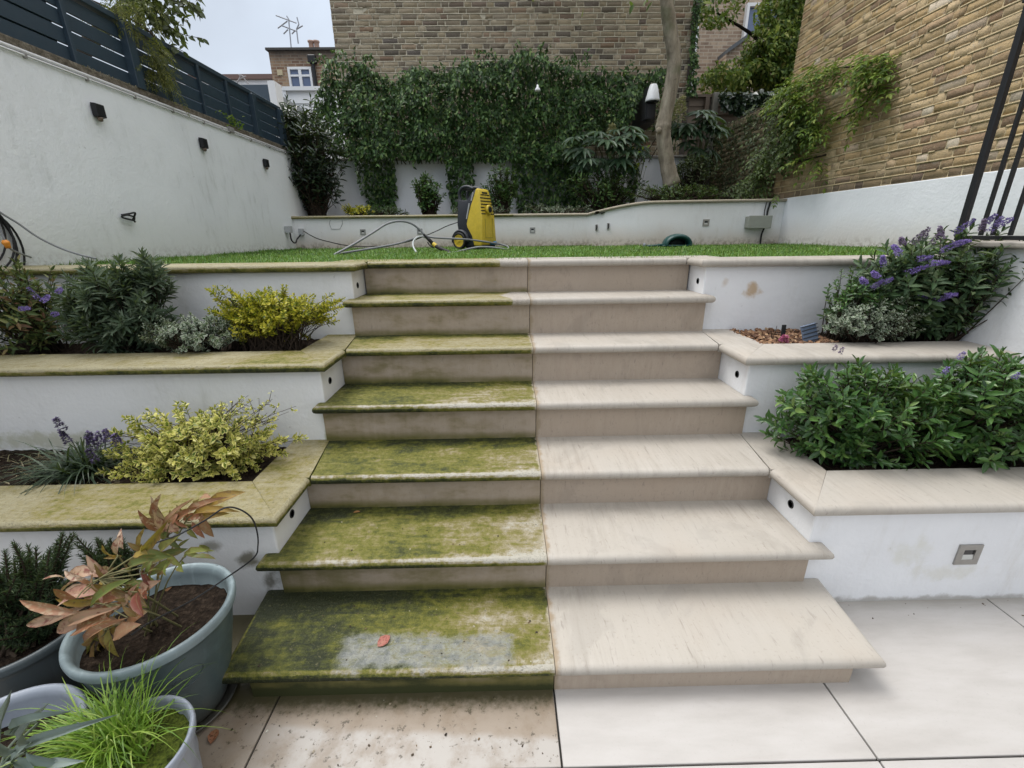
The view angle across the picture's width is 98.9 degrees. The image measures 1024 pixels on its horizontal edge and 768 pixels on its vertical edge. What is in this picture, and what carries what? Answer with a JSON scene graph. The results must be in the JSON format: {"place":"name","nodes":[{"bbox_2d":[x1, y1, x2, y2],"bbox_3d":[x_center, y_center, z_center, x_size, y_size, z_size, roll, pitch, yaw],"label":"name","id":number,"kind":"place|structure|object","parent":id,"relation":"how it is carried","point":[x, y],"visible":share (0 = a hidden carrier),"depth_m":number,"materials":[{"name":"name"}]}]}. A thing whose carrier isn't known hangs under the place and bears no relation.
{"place":"outdoors","nodes":[
{"label":"outdoors","id":0,"kind":"place"},
{"bbox_2d":[0,445,286,485],"bbox_3d":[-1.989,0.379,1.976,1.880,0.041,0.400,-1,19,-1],"label":"bed soil","id":1,"kind":"structure","parent":0,"point":[250,474],"depth_m":1.92,"materials":[{"name":"brown soil"}]},
{"bbox_2d":[0,417,140,495],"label":"lilyturf","id":2,"kind":"object","parent":1,"relation":"on","point":[87,461],"visible":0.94,"depth_m":1.86,"materials":[{"name":"green plant"}]},
{"bbox_2d":[95,391,308,482],"bbox_3d":[-1.336,0.219,1.885,0.927,0.415,0.376,-1,19,-1],"label":"variegated golden shrub","id":3,"kind":"object","parent":1,"relation":"on","point":[186,450],"visible":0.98,"depth_m":1.84,"materials":[{"name":"yellow plant"}]},
{"bbox_2d":[0,338,319,354],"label":"bed soil","id":4,"kind":"structure","parent":0,"point":[74,349],"depth_m":2.40,"materials":[{"name":"brown soil"}]},
{"bbox_2d":[0,254,69,355],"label":"autumn shrub","id":5,"kind":"object","parent":4,"relation":"on","point":[22,316],"visible":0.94,"depth_m":2.23,"materials":[{"name":"green plant"}]},
{"bbox_2d":[43,246,181,353],"bbox_3d":[-2.047,-0.405,2.261,0.663,0.585,0.435,-1,19,-1],"label":"grey green shrub","id":6,"kind":"object","parent":4,"relation":"on","point":[96,305],"visible":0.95,"depth_m":2.18,"materials":[{"name":"green plant"}]},
{"bbox_2d":[138,311,242,353],"bbox_3d":[-1.626,-0.249,2.230,0.464,0.241,0.268,-1,19,-1],"label":"silver euonymus","id":7,"kind":"object","parent":4,"relation":"on","point":[184,336],"visible":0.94,"depth_m":2.20,"materials":[{"name":"green plant"}]},
{"bbox_2d":[205,292,253,351],"bbox_3d":[-1.470,-0.335,2.352,0.342,0.320,0.204,-1,19,-1],"label":"green euonymus","id":8,"kind":"object","parent":4,"relation":"on","point":[237,345],"visible":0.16,"depth_m":2.35,"materials":[{"name":"green plant"}]},
{"bbox_2d":[204,284,345,350],"bbox_3d":[-1.208,-0.342,2.292,0.707,0.364,0.282,-1,19,-1],"label":"golden euonymus","id":9,"kind":"object","parent":4,"relation":"on","point":[272,322],"visible":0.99,"depth_m":2.25,"materials":[{"name":"yellow plant"}]},
{"bbox_2d":[0,259,374,343],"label":"retaining wall","id":10,"kind":"structure","parent":0,"point":[341,279],"depth_m":2.49,"materials":[{"name":"white paint"}]},
{"bbox_2d":[0,226,31,257],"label":"hose end","id":11,"kind":"object","parent":10,"relation":"on","point":[5,243],"visible":1,"depth_m":2.37,"materials":[{"name":"orange plastic"}]},
{"bbox_2d":[47,0,334,74],"label":"sky","id":12,"kind":"structure","parent":0,"point":[238,33],"materials":[{"name":"white"}]},
{"bbox_2d":[48,242,941,266],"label":"lawn","id":13,"kind":"structure","parent":0,"point":[518,251],"depth_m":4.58,"materials":[{"name":"green plant"}]},
{"bbox_2d":[303,222,457,246],"bbox_3d":[-1.797,-1.890,5.562,2.351,0.292,0.354,6,20,18],"label":"power cable","id":14,"kind":"object","parent":13,"relation":"on","point":[375,246],"visible":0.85,"depth_m":5.76,"materials":[{"name":"black rubber"}]},
{"bbox_2d":[334,220,450,254],"bbox_3d":[-1.224,-1.482,4.423,1.150,0.334,0.321,-8,20,-20],"label":"hose","id":15,"kind":"object","parent":13,"relation":"on","point":[434,244],"visible":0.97,"depth_m":4.52,"materials":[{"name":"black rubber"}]},
{"bbox_2d":[412,236,432,252],"bbox_3d":[-0.957,-1.469,4.601,0.103,0.168,0.614,1,19,6],"label":"garden hose","id":16,"kind":"object","parent":13,"relation":"on","point":[415,238],"visible":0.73,"depth_m":4.50,"materials":[{"name":"plastic"}]},
{"bbox_2d":[339,235,508,253],"bbox_3d":[-0.796,-1.451,4.554,1.906,0.184,0.514,-11,21,-28],"label":"pressure hose","id":17,"kind":"object","parent":13,"relation":"on","point":[364,249],"visible":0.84,"depth_m":4.74,"materials":[{"name":"grey rubber"}]},
{"bbox_2d":[452,185,496,248],"bbox_3d":[-0.435,-1.985,5.231,0.490,0.708,0.400,11,22,30],"label":"pressure washer","id":18,"kind":"object","parent":13,"relation":"on","point":[476,221],"visible":0.92,"depth_m":5.13,"materials":[{"name":"yellow plastic"}]},
{"bbox_2d":[291,198,786,248],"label":"bed wall","id":19,"kind":"structure","parent":13,"relation":"on","point":[649,222],"depth_m":6.02,"materials":[{"name":"white paint"}]},
{"bbox_2d":[284,226,303,243],"bbox_3d":[-2.946,-2.026,5.958,0.091,0.225,0.309,5,20,16],"label":"socket box","id":20,"kind":"object","parent":19,"relation":"attached to","point":[289,229],"visible":1,"depth_m":5.87,"materials":[{"name":"grey plastic"}]},
{"bbox_2d":[744,202,772,244],"bbox_3d":[3.226,-2.103,5.746,0.306,0.543,0.115,-1,19,-1],"label":"junction box","id":21,"kind":"object","parent":19,"relation":"attached to","point":[764,221],"visible":0.99,"depth_m":5.70,"materials":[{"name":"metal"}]},
{"bbox_2d":[643,234,691,246],"bbox_3d":[1.904,-1.733,5.369,0.591,0.206,0.185,-1,19,-1],"label":"coiled garden hose","id":22,"kind":"object","parent":13,"relation":"on","point":[676,240],"visible":0.94,"depth_m":5.32,"materials":[{"name":"green plastic"}]},
{"bbox_2d":[103,598,1023,767],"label":"patio","id":23,"kind":"structure","parent":0,"point":[945,683],"depth_m":1.35,"materials":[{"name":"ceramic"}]},
{"bbox_2d":[0,683,88,767],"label":"glazed pot","id":24,"kind":"object","parent":23,"relation":"on","point":[41,696],"visible":0.3,"depth_m":1.16,"materials":[{"name":"grey ceramic"}]},
{"bbox_2d":[0,690,117,767],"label":"lambs ear","id":25,"kind":"object","parent":24,"relation":"on","point":[17,726],"visible":0.97,"depth_m":0.87},
{"bbox_2d":[0,579,102,709],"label":"glazed pot","id":26,"kind":"object","parent":23,"relation":"on","point":[38,664],"visible":0.24,"depth_m":1.23,"materials":[{"name":"ceramic"}]},
{"bbox_2d":[0,529,80,658],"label":"needle bush","id":27,"kind":"object","parent":26,"relation":"in","point":[25,580],"visible":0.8,"depth_m":1.26,"materials":[{"name":"green plant"}]},
{"bbox_2d":[74,534,140,586],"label":"needle bush","id":28,"kind":"object","parent":26,"relation":"in","point":[99,556],"visible":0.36,"depth_m":1.50,"materials":[{"name":"green plant"}]},
{"bbox_2d":[114,695,202,767],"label":"glazed pot","id":29,"kind":"object","parent":23,"relation":"on","point":[163,755],"visible":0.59,"depth_m":1.08,"materials":[{"name":"grey ceramic"}]},
{"bbox_2d":[0,624,234,767],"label":"grass tuft","id":30,"kind":"object","parent":29,"relation":"in","point":[118,740],"visible":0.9,"depth_m":1.02,"materials":[{"name":"green plant"}]},
{"bbox_2d":[0,33,327,345],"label":"boundary wall","id":31,"kind":"structure","parent":23,"relation":"on","point":[76,176],"depth_m":3.33,"materials":[{"name":"paint"}]},
{"bbox_2d":[0,214,25,266],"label":"cable coil","id":32,"kind":"object","parent":31,"relation":"hanging from","point":[6,224],"visible":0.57,"depth_m":2.55,"materials":[{"name":"black rubber"}]},
{"bbox_2d":[0,211,96,258],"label":"extension cable","id":33,"kind":"object","parent":32,"relation":"attached to","point":[19,224],"visible":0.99,"depth_m":2.63,"materials":[{"name":"black plastic"}]},
{"bbox_2d":[90,102,106,121],"bbox_3d":[-2.957,-1.939,3.132,0.046,0.116,0.076,-1,19,-1],"label":"wall lamp","id":34,"kind":"object","parent":31,"relation":"attached to","point":[98,112],"visible":1,"depth_m":3.12,"materials":[{"name":"black metal"}]},
{"bbox_2d":[121,212,135,221],"bbox_3d":[-2.941,-1.285,3.371,0.037,0.079,0.138,-1,19,-1],"label":"cable end","id":35,"kind":"object","parent":31,"relation":"attached to","point":[128,214],"visible":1,"depth_m":3.37,"materials":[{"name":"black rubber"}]},
{"bbox_2d":[0,0,287,146],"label":"slat fence","id":36,"kind":"object","parent":31,"relation":"on","point":[29,22],"visible":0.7,"depth_m":3.45,"materials":[{"name":"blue wood"}]},
{"bbox_2d":[82,0,189,116],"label":"yew branch","id":37,"kind":"object","parent":36,"relation":"attached to","point":[157,61],"visible":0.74,"depth_m":3.63,"materials":[{"name":"green plant"}]},
{"bbox_2d":[198,137,208,150],"bbox_3d":[-2.977,-2.308,4.227,0.046,0.116,0.076,-1,19,-1],"label":"wall lamp","id":38,"kind":"object","parent":31,"relation":"attached to","point":[203,143],"visible":1,"depth_m":4.21,"materials":[{"name":"black metal"}]},
{"bbox_2d":[215,110,243,129],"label":"wall weed","id":39,"kind":"object","parent":31,"relation":"on","point":[233,120],"depth_m":4.72,"materials":[{"name":"green plant"}]},
{"bbox_2d":[262,159,269,168],"bbox_3d":[-2.996,-2.676,5.337,0.046,0.116,0.076,-1,19,-1],"label":"wall lamp","id":40,"kind":"object","parent":31,"relation":"attached to","point":[266,165],"visible":1,"depth_m":5.31,"materials":[{"name":"black metal"}]},
{"bbox_2d":[207,729,218,743],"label":"fallen leaf","id":41,"kind":"object","parent":23,"relation":"on","point":[212,735],"visible":1,"depth_m":1.32,"materials":[{"name":"plant"}]},
{"bbox_2d":[195,684,236,732],"bbox_3d":[-1.052,1.021,1.414,0.296,0.022,0.296,-1,19,-1],"label":"saucer","id":42,"kind":"object","parent":23,"relation":"on","point":[225,700],"visible":0.12,"depth_m":1.39,"materials":[{"name":"ceramic"}]},
{"bbox_2d":[59,562,235,724],"bbox_3d":[-1.054,0.850,1.355,0.411,0.385,0.411,-1,19,-1],"label":"glazed pot","id":43,"kind":"object","parent":42,"relation":"on","point":[205,639],"visible":0.74,"depth_m":1.28,"materials":[{"name":"blue ceramic"}]},
{"bbox_2d":[20,490,243,656],"bbox_3d":[-0.962,0.549,1.214,0.607,0.565,0.396,5,20,17],"label":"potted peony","id":44,"kind":"object","parent":43,"relation":"in","point":[95,619],"visible":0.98,"depth_m":1.13,"materials":[{"name":"orange plant"}]},
{"bbox_2d":[131,506,258,635],"bbox_3d":[-0.869,0.484,1.191,0.082,0.267,0.318,15,24,38],"label":"plant support","id":45,"kind":"object","parent":43,"relation":"in","point":[245,512],"visible":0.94,"depth_m":1.21,"materials":[{"name":"black metal"}]},
{"bbox_2d":[222,256,885,696],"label":"stone steps","id":46,"kind":"structure","parent":23,"relation":"on","point":[578,422],"depth_m":1.84,"materials":[{"name":"stone"}]},
{"bbox_2d":[377,635,389,646],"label":"fallen leaf","id":47,"kind":"object","parent":46,"relation":"on","point":[383,640],"visible":1,"depth_m":1.48,"materials":[{"name":"plant"}]},
{"bbox_2d":[230,512,1023,765],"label":"leaf crumbs","id":48,"kind":"object","parent":23,"relation":"on","point":[412,754],"visible":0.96,"depth_m":1.42,"materials":[{"name":"brown plant"}]},
{"bbox_2d":[772,0,1023,247],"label":"boundary wall","id":49,"kind":"structure","parent":23,"relation":"on","point":[904,166],"depth_m":3.98,"materials":[{"name":"yellow brick"}]},
{"bbox_2d":[720,51,900,208],"bbox_3d":[3.442,-2.895,5.368,0.609,1.778,2.668,-1,19,-1],"label":"wisteria","id":50,"kind":"object","parent":49,"relation":"attached to","point":[794,136],"visible":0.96,"depth_m":5.04,"materials":[{"name":"green plant"}]},
{"bbox_2d":[937,240,1023,363],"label":"retaining wall","id":51,"kind":"structure","parent":23,"relation":"on","point":[1001,326],"depth_m":2.09,"materials":[{"name":"paint"}]},
{"bbox_2d":[954,0,1023,239],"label":"railing","id":52,"kind":"object","parent":51,"relation":"on","point":[1004,88],"visible":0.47,"depth_m":2.11,"materials":[{"name":"black metal"}]},
{"bbox_2d":[708,98,785,199],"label":"garden wall","id":53,"kind":"structure","parent":0,"point":[730,139],"depth_m":6.90,"materials":[{"name":"brown brick"}]},
{"bbox_2d":[700,97,777,198],"bbox_3d":[3.498,-3.699,7.254,0.234,1.283,3.062,-1,19,-1],"label":"wall creeper","id":54,"kind":"object","parent":53,"relation":"attached to","point":[748,119],"depth_m":6.75,"materials":[{"name":"green plant"}]},
{"bbox_2d":[680,254,941,332],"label":"retaining wall","id":55,"kind":"structure","parent":0,"point":[761,292],"depth_m":2.56,"materials":[{"name":"paint"}]},
{"bbox_2d":[751,332,938,341],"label":"bed soil","id":56,"kind":"structure","parent":0,"point":[897,340],"depth_m":2.44,"materials":[{"name":"soil"}]},
{"bbox_2d":[730,327,838,343],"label":"bark mulch","id":57,"kind":"object","parent":56,"relation":"on","point":[760,334],"visible":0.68,"depth_m":2.43,"materials":[{"name":"brown wood"}]},
{"bbox_2d":[776,334,789,343],"bbox_3d":[1.425,-0.232,2.289,0.057,0.060,0.056,-6,20,-16],"label":"pink bloom","id":58,"kind":"object","parent":57,"relation":"on","point":[784,338],"visible":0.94,"depth_m":2.28,"materials":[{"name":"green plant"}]},
{"bbox_2d":[800,323,820,342],"bbox_3d":[1.573,-0.265,2.314,0.106,0.114,0.043,-4,19,-9],"label":"ribbed block","id":59,"kind":"object","parent":57,"relation":"on","point":[809,331],"depth_m":2.31,"materials":[{"name":"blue plastic"}]},
{"bbox_2d":[819,266,888,341],"bbox_3d":[1.798,-0.410,2.314,0.304,0.416,0.287,-1,19,-1],"label":"leaved shrub","id":60,"kind":"object","parent":56,"relation":"on","point":[846,296],"visible":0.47,"depth_m":2.27,"materials":[{"name":"green plant"}]},
{"bbox_2d":[821,296,936,342],"bbox_3d":[1.860,-0.320,2.264,0.552,0.277,0.276,-1,19,-1],"label":"variegated euonymus","id":61,"kind":"object","parent":56,"relation":"on","point":[853,324],"visible":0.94,"depth_m":2.20,"materials":[{"name":"green plant"}]},
{"bbox_2d":[817,213,1023,341],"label":"butterfly bush","id":62,"kind":"object","parent":56,"relation":"on","point":[957,295],"visible":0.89,"depth_m":2.18,"materials":[{"name":"green plant"}]},
{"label":"bed soil","id":63,"kind":"structure","parent":0,"visible":0},
{"bbox_2d":[561,165,648,211],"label":"undergrowth","id":64,"kind":"object","parent":63,"relation":"on","point":[605,196],"visible":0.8,"depth_m":6.42,"materials":[{"name":"green plant"}]},
{"bbox_2d":[562,126,651,185],"bbox_3d":[1.384,-3.105,6.408,1.332,1.275,0.644,-1,19,-1],"label":"fatsia","id":65,"kind":"object","parent":63,"relation":"on","point":[622,163],"visible":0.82,"depth_m":6.28,"materials":[{"name":"green plant"}]},
{"bbox_2d":[605,122,616,154],"bbox_3d":[1.485,-3.280,6.669,0.182,1.217,0.205,-1,19,-1],"label":"flower head","id":66,"kind":"object","parent":63,"relation":"on","point":[612,126],"visible":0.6,"depth_m":6.46},
{"bbox_2d":[532,0,711,186],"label":"garden tree","id":67,"kind":"object","parent":63,"relation":"on","point":[668,171],"visible":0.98,"depth_m":5.80,"materials":[{"name":"grey plant"}]},
{"bbox_2d":[622,145,649,202],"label":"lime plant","id":68,"kind":"object","parent":63,"relation":"on","point":[638,164],"visible":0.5,"depth_m":6.43,"materials":[{"name":"green plant"}]},
{"bbox_2d":[630,181,726,200],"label":"hedge","id":69,"kind":"object","parent":63,"relation":"on","point":[673,193],"visible":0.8,"depth_m":5.97,"materials":[{"name":"green plant"}]},
{"bbox_2d":[676,152,719,191],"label":"undergrowth","id":70,"kind":"object","parent":63,"relation":"on","point":[692,176],"visible":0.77,"depth_m":6.55,"materials":[{"name":"green plant"}]},
{"bbox_2d":[671,110,733,185],"bbox_3d":[2.826,-3.357,6.716,1.087,1.519,0.629,-3,19,-6],"label":"fatsia","id":71,"kind":"object","parent":63,"relation":"on","point":[709,125],"visible":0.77,"depth_m":6.51,"materials":[{"name":"green plant"}]},
{"bbox_2d":[669,96,686,189],"bbox_3d":[2.450,-3.579,6.572,0.254,1.275,0.253,-1,19,-1],"label":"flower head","id":72,"kind":"object","parent":71,"relation":"attached to","point":[676,107],"visible":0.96,"depth_m":6.39},
{"label":"ground","id":73,"kind":"structure","parent":0,"visible":0},
{"bbox_2d":[77,0,208,58],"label":"overhanging tree","id":74,"kind":"object","parent":73,"relation":"on","point":[192,8],"visible":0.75,"depth_m":3.88,"materials":[{"name":"green plant"}]},
{"bbox_2d":[0,440,328,614],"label":"retaining wall","id":75,"kind":"structure","parent":73,"relation":"on","point":[272,496],"depth_m":1.66,"materials":[{"name":"white paint"}]},
{"bbox_2d":[0,334,355,450],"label":"retaining wall","id":76,"kind":"structure","parent":75,"relation":"on","point":[78,395],"depth_m":2.08,"materials":[{"name":"white paint"}]},
{"bbox_2d":[144,74,272,84],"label":"white parapet","id":77,"kind":"structure","parent":73,"relation":"on","point":[257,79],"depth_m":16.88,"materials":[{"name":"paint"}]},
{"bbox_2d":[159,81,303,137],"bbox_3d":[-7.098,-5.233,11.921,3.203,5.198,2.900,-1,19,-1],"label":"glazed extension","id":78,"kind":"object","parent":73,"relation":"on","point":[271,91],"visible":0.05,"depth_m":10.28,"materials":[{"name":"glass"}]},
{"bbox_2d":[265,40,338,86],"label":"brick house","id":79,"kind":"structure","parent":73,"relation":"on","point":[290,66],"depth_m":12.63,"materials":[{"name":"brown brick"}]},
{"bbox_2d":[276,15,302,46],"bbox_3d":[-6.831,-10.889,13.535,0.789,0.853,0.036,-1,19,-1],"label":"aerial","id":80,"kind":"object","parent":79,"relation":"attached to","point":[297,27],"visible":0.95,"depth_m":13.49,"materials":[{"name":"grey metal"}]},
{"bbox_2d":[287,67,313,85],"bbox_3d":[-6.129,-8.815,12.734,0.840,0.670,0.120,-1,19,-1],"label":"window","id":81,"kind":"structure","parent":79,"relation":"in","point":[298,76],"depth_m":12.69,"materials":[{"name":"white paint"}]},
{"bbox_2d":[282,86,345,157],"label":"boarded outbuilding","id":82,"kind":"structure","parent":73,"relation":"on","point":[297,94],"depth_m":11.59,"materials":[{"name":"white paint"}]},
{"bbox_2d":[329,0,699,157],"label":"brick building","id":83,"kind":"structure","parent":73,"relation":"on","point":[393,37],"depth_m":6.68,"materials":[{"name":"brown brick"}]},
{"bbox_2d":[684,0,703,97],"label":"climbing ivy","id":84,"kind":"object","parent":83,"relation":"attached to","point":[691,89],"visible":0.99,"depth_m":6.69,"materials":[{"name":"green plant"}]},
{"bbox_2d":[684,92,778,199],"bbox_3d":[4.531,-3.768,8.027,3.300,2.692,0.150,-1,19,-1],"label":"panel fence","id":85,"kind":"object","parent":73,"relation":"on","point":[705,102],"visible":0.09,"depth_m":7.70,"materials":[{"name":"wood"}]},
{"bbox_2d":[718,88,787,117],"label":"fence ivy","id":86,"kind":"object","parent":85,"relation":"attached to","point":[737,103],"visible":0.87,"depth_m":7.45,"materials":[{"name":"green plant"}]},
{"bbox_2d":[691,0,777,93],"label":"brick house","id":87,"kind":"structure","parent":73,"relation":"on","point":[722,44],"depth_m":10.89,"materials":[{"name":"brown brick"}]},
{"bbox_2d":[741,2,775,37],"bbox_3d":[6.121,-8.849,10.807,0.800,0.870,0.120,-1,19,-1],"label":"window","id":88,"kind":"structure","parent":87,"relation":"in","point":[748,20],"depth_m":10.74,"materials":[{"name":"white paint"}]},
{"bbox_2d":[697,0,804,93],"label":"background tree","id":89,"kind":"object","parent":73,"relation":"on","point":[769,67],"visible":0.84,"depth_m":8.21,"materials":[{"name":"green plant"}]},
{"bbox_2d":[740,432,1023,601],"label":"retaining wall","id":90,"kind":"structure","parent":73,"relation":"on","point":[892,534],"depth_m":1.71,"materials":[{"name":"paint"}]},
{"bbox_2d":[702,329,1020,438],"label":"retaining wall","id":91,"kind":"structure","parent":90,"relation":"on","point":[765,371],"depth_m":2.11,"materials":[{"name":"paint"}]},
{"bbox_2d":[785,437,1023,474],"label":"bed soil","id":92,"kind":"structure","parent":90,"relation":"in","point":[938,463],"depth_m":1.93,"materials":[{"name":"brown soil"}]},
{"bbox_2d":[754,344,979,470],"bbox_3d":[1.529,0.101,1.900,0.876,0.616,0.487,-1,19,-1],"label":"hebe shrub","id":93,"kind":"object","parent":92,"relation":"on","point":[864,421],"visible":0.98,"depth_m":1.84,"materials":[{"name":"green plant"}]},
{"bbox_2d":[895,344,1023,473],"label":"hebe shrub","id":94,"kind":"object","parent":92,"relation":"on","point":[990,432],"visible":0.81,"depth_m":1.79,"materials":[{"name":"green plant"}]},
{"bbox_2d":[952,544,983,564],"bbox_3d":[1.778,0.664,1.708,0.092,0.092,0.008,-1,19,-1],"label":"recessed light","id":95,"kind":"object","parent":90,"relation":"attached to","point":[968,554],"visible":1,"depth_m":1.71,"materials":[{"name":"metal"}]},
{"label":"bed soil","id":96,"kind":"structure","parent":0,"visible":0},
{"bbox_2d":[277,95,312,215],"bbox_3d":[-3.054,-3.174,6.280,0.614,1.584,0.642,-1,19,-1],"label":"laurel bush","id":97,"kind":"object","parent":96,"relation":"on","point":[286,109],"visible":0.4,"depth_m":6.00,"materials":[{"name":"green plant"}]},
{"bbox_2d":[269,92,351,215],"bbox_3d":[-2.844,-3.166,6.178,1.110,1.640,0.842,-1,19,-1],"label":"laurel bush","id":98,"kind":"object","parent":96,"relation":"on","point":[314,179],"visible":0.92,"depth_m":6.06,"materials":[{"name":"green plant"}]},
{"bbox_2d":[341,203,374,215],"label":"golden shrub","id":99,"kind":"object","parent":96,"relation":"on","point":[359,210],"visible":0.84,"depth_m":6.13,"materials":[{"name":"yellow plant"}]},
{"bbox_2d":[369,204,408,214],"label":"plant","id":100,"kind":"object","parent":96,"relation":"on","point":[383,211],"visible":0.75,"depth_m":6.41,"materials":[{"name":"green plant"}]},
{"bbox_2d":[410,171,446,214],"bbox_3d":[-1.269,-2.833,6.603,0.498,0.701,0.426,16,25,41],"label":"camellia","id":101,"kind":"object","parent":96,"relation":"on","point":[427,197],"visible":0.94,"depth_m":6.55,"materials":[{"name":"green plant"}]},
{"bbox_2d":[451,205,512,213],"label":"ground cover","id":102,"kind":"object","parent":96,"relation":"on","point":[501,210],"visible":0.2,"depth_m":6.36,"materials":[{"name":"green plant"}]},
{"bbox_2d":[480,160,518,213],"bbox_3d":[-0.191,-2.924,6.637,0.592,0.852,0.459,-1,19,-1],"label":"camellia","id":103,"kind":"object","parent":96,"relation":"on","point":[504,190],"visible":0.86,"depth_m":6.56,"materials":[{"name":"green plant"}]},
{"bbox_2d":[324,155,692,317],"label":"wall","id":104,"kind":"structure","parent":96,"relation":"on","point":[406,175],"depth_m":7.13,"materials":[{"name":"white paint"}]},
{"bbox_2d":[307,40,682,214],"bbox_3d":[-0.159,-3.825,6.728,5.726,2.353,0.776,-1,19,-1],"label":"ivy","id":105,"kind":"object","parent":104,"relation":"attached to","point":[521,117],"visible":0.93,"depth_m":6.54,"materials":[{"name":"green plant"}]},
{"bbox_2d":[632,83,659,131],"bbox_3d":[1.990,-4.105,6.544,0.204,0.455,0.852,-1,19,-1],"label":"garden lamp","id":106,"kind":"object","parent":105,"relation":"attached to","point":[645,113],"visible":1,"depth_m":6.28,"materials":[{"name":"black metal"}]},
{"bbox_2d":[522,203,591,213],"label":"ground cover","id":107,"kind":"object","parent":96,"relation":"on","point":[543,209],"visible":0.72,"depth_m":6.29,"materials":[{"name":"green plant"}]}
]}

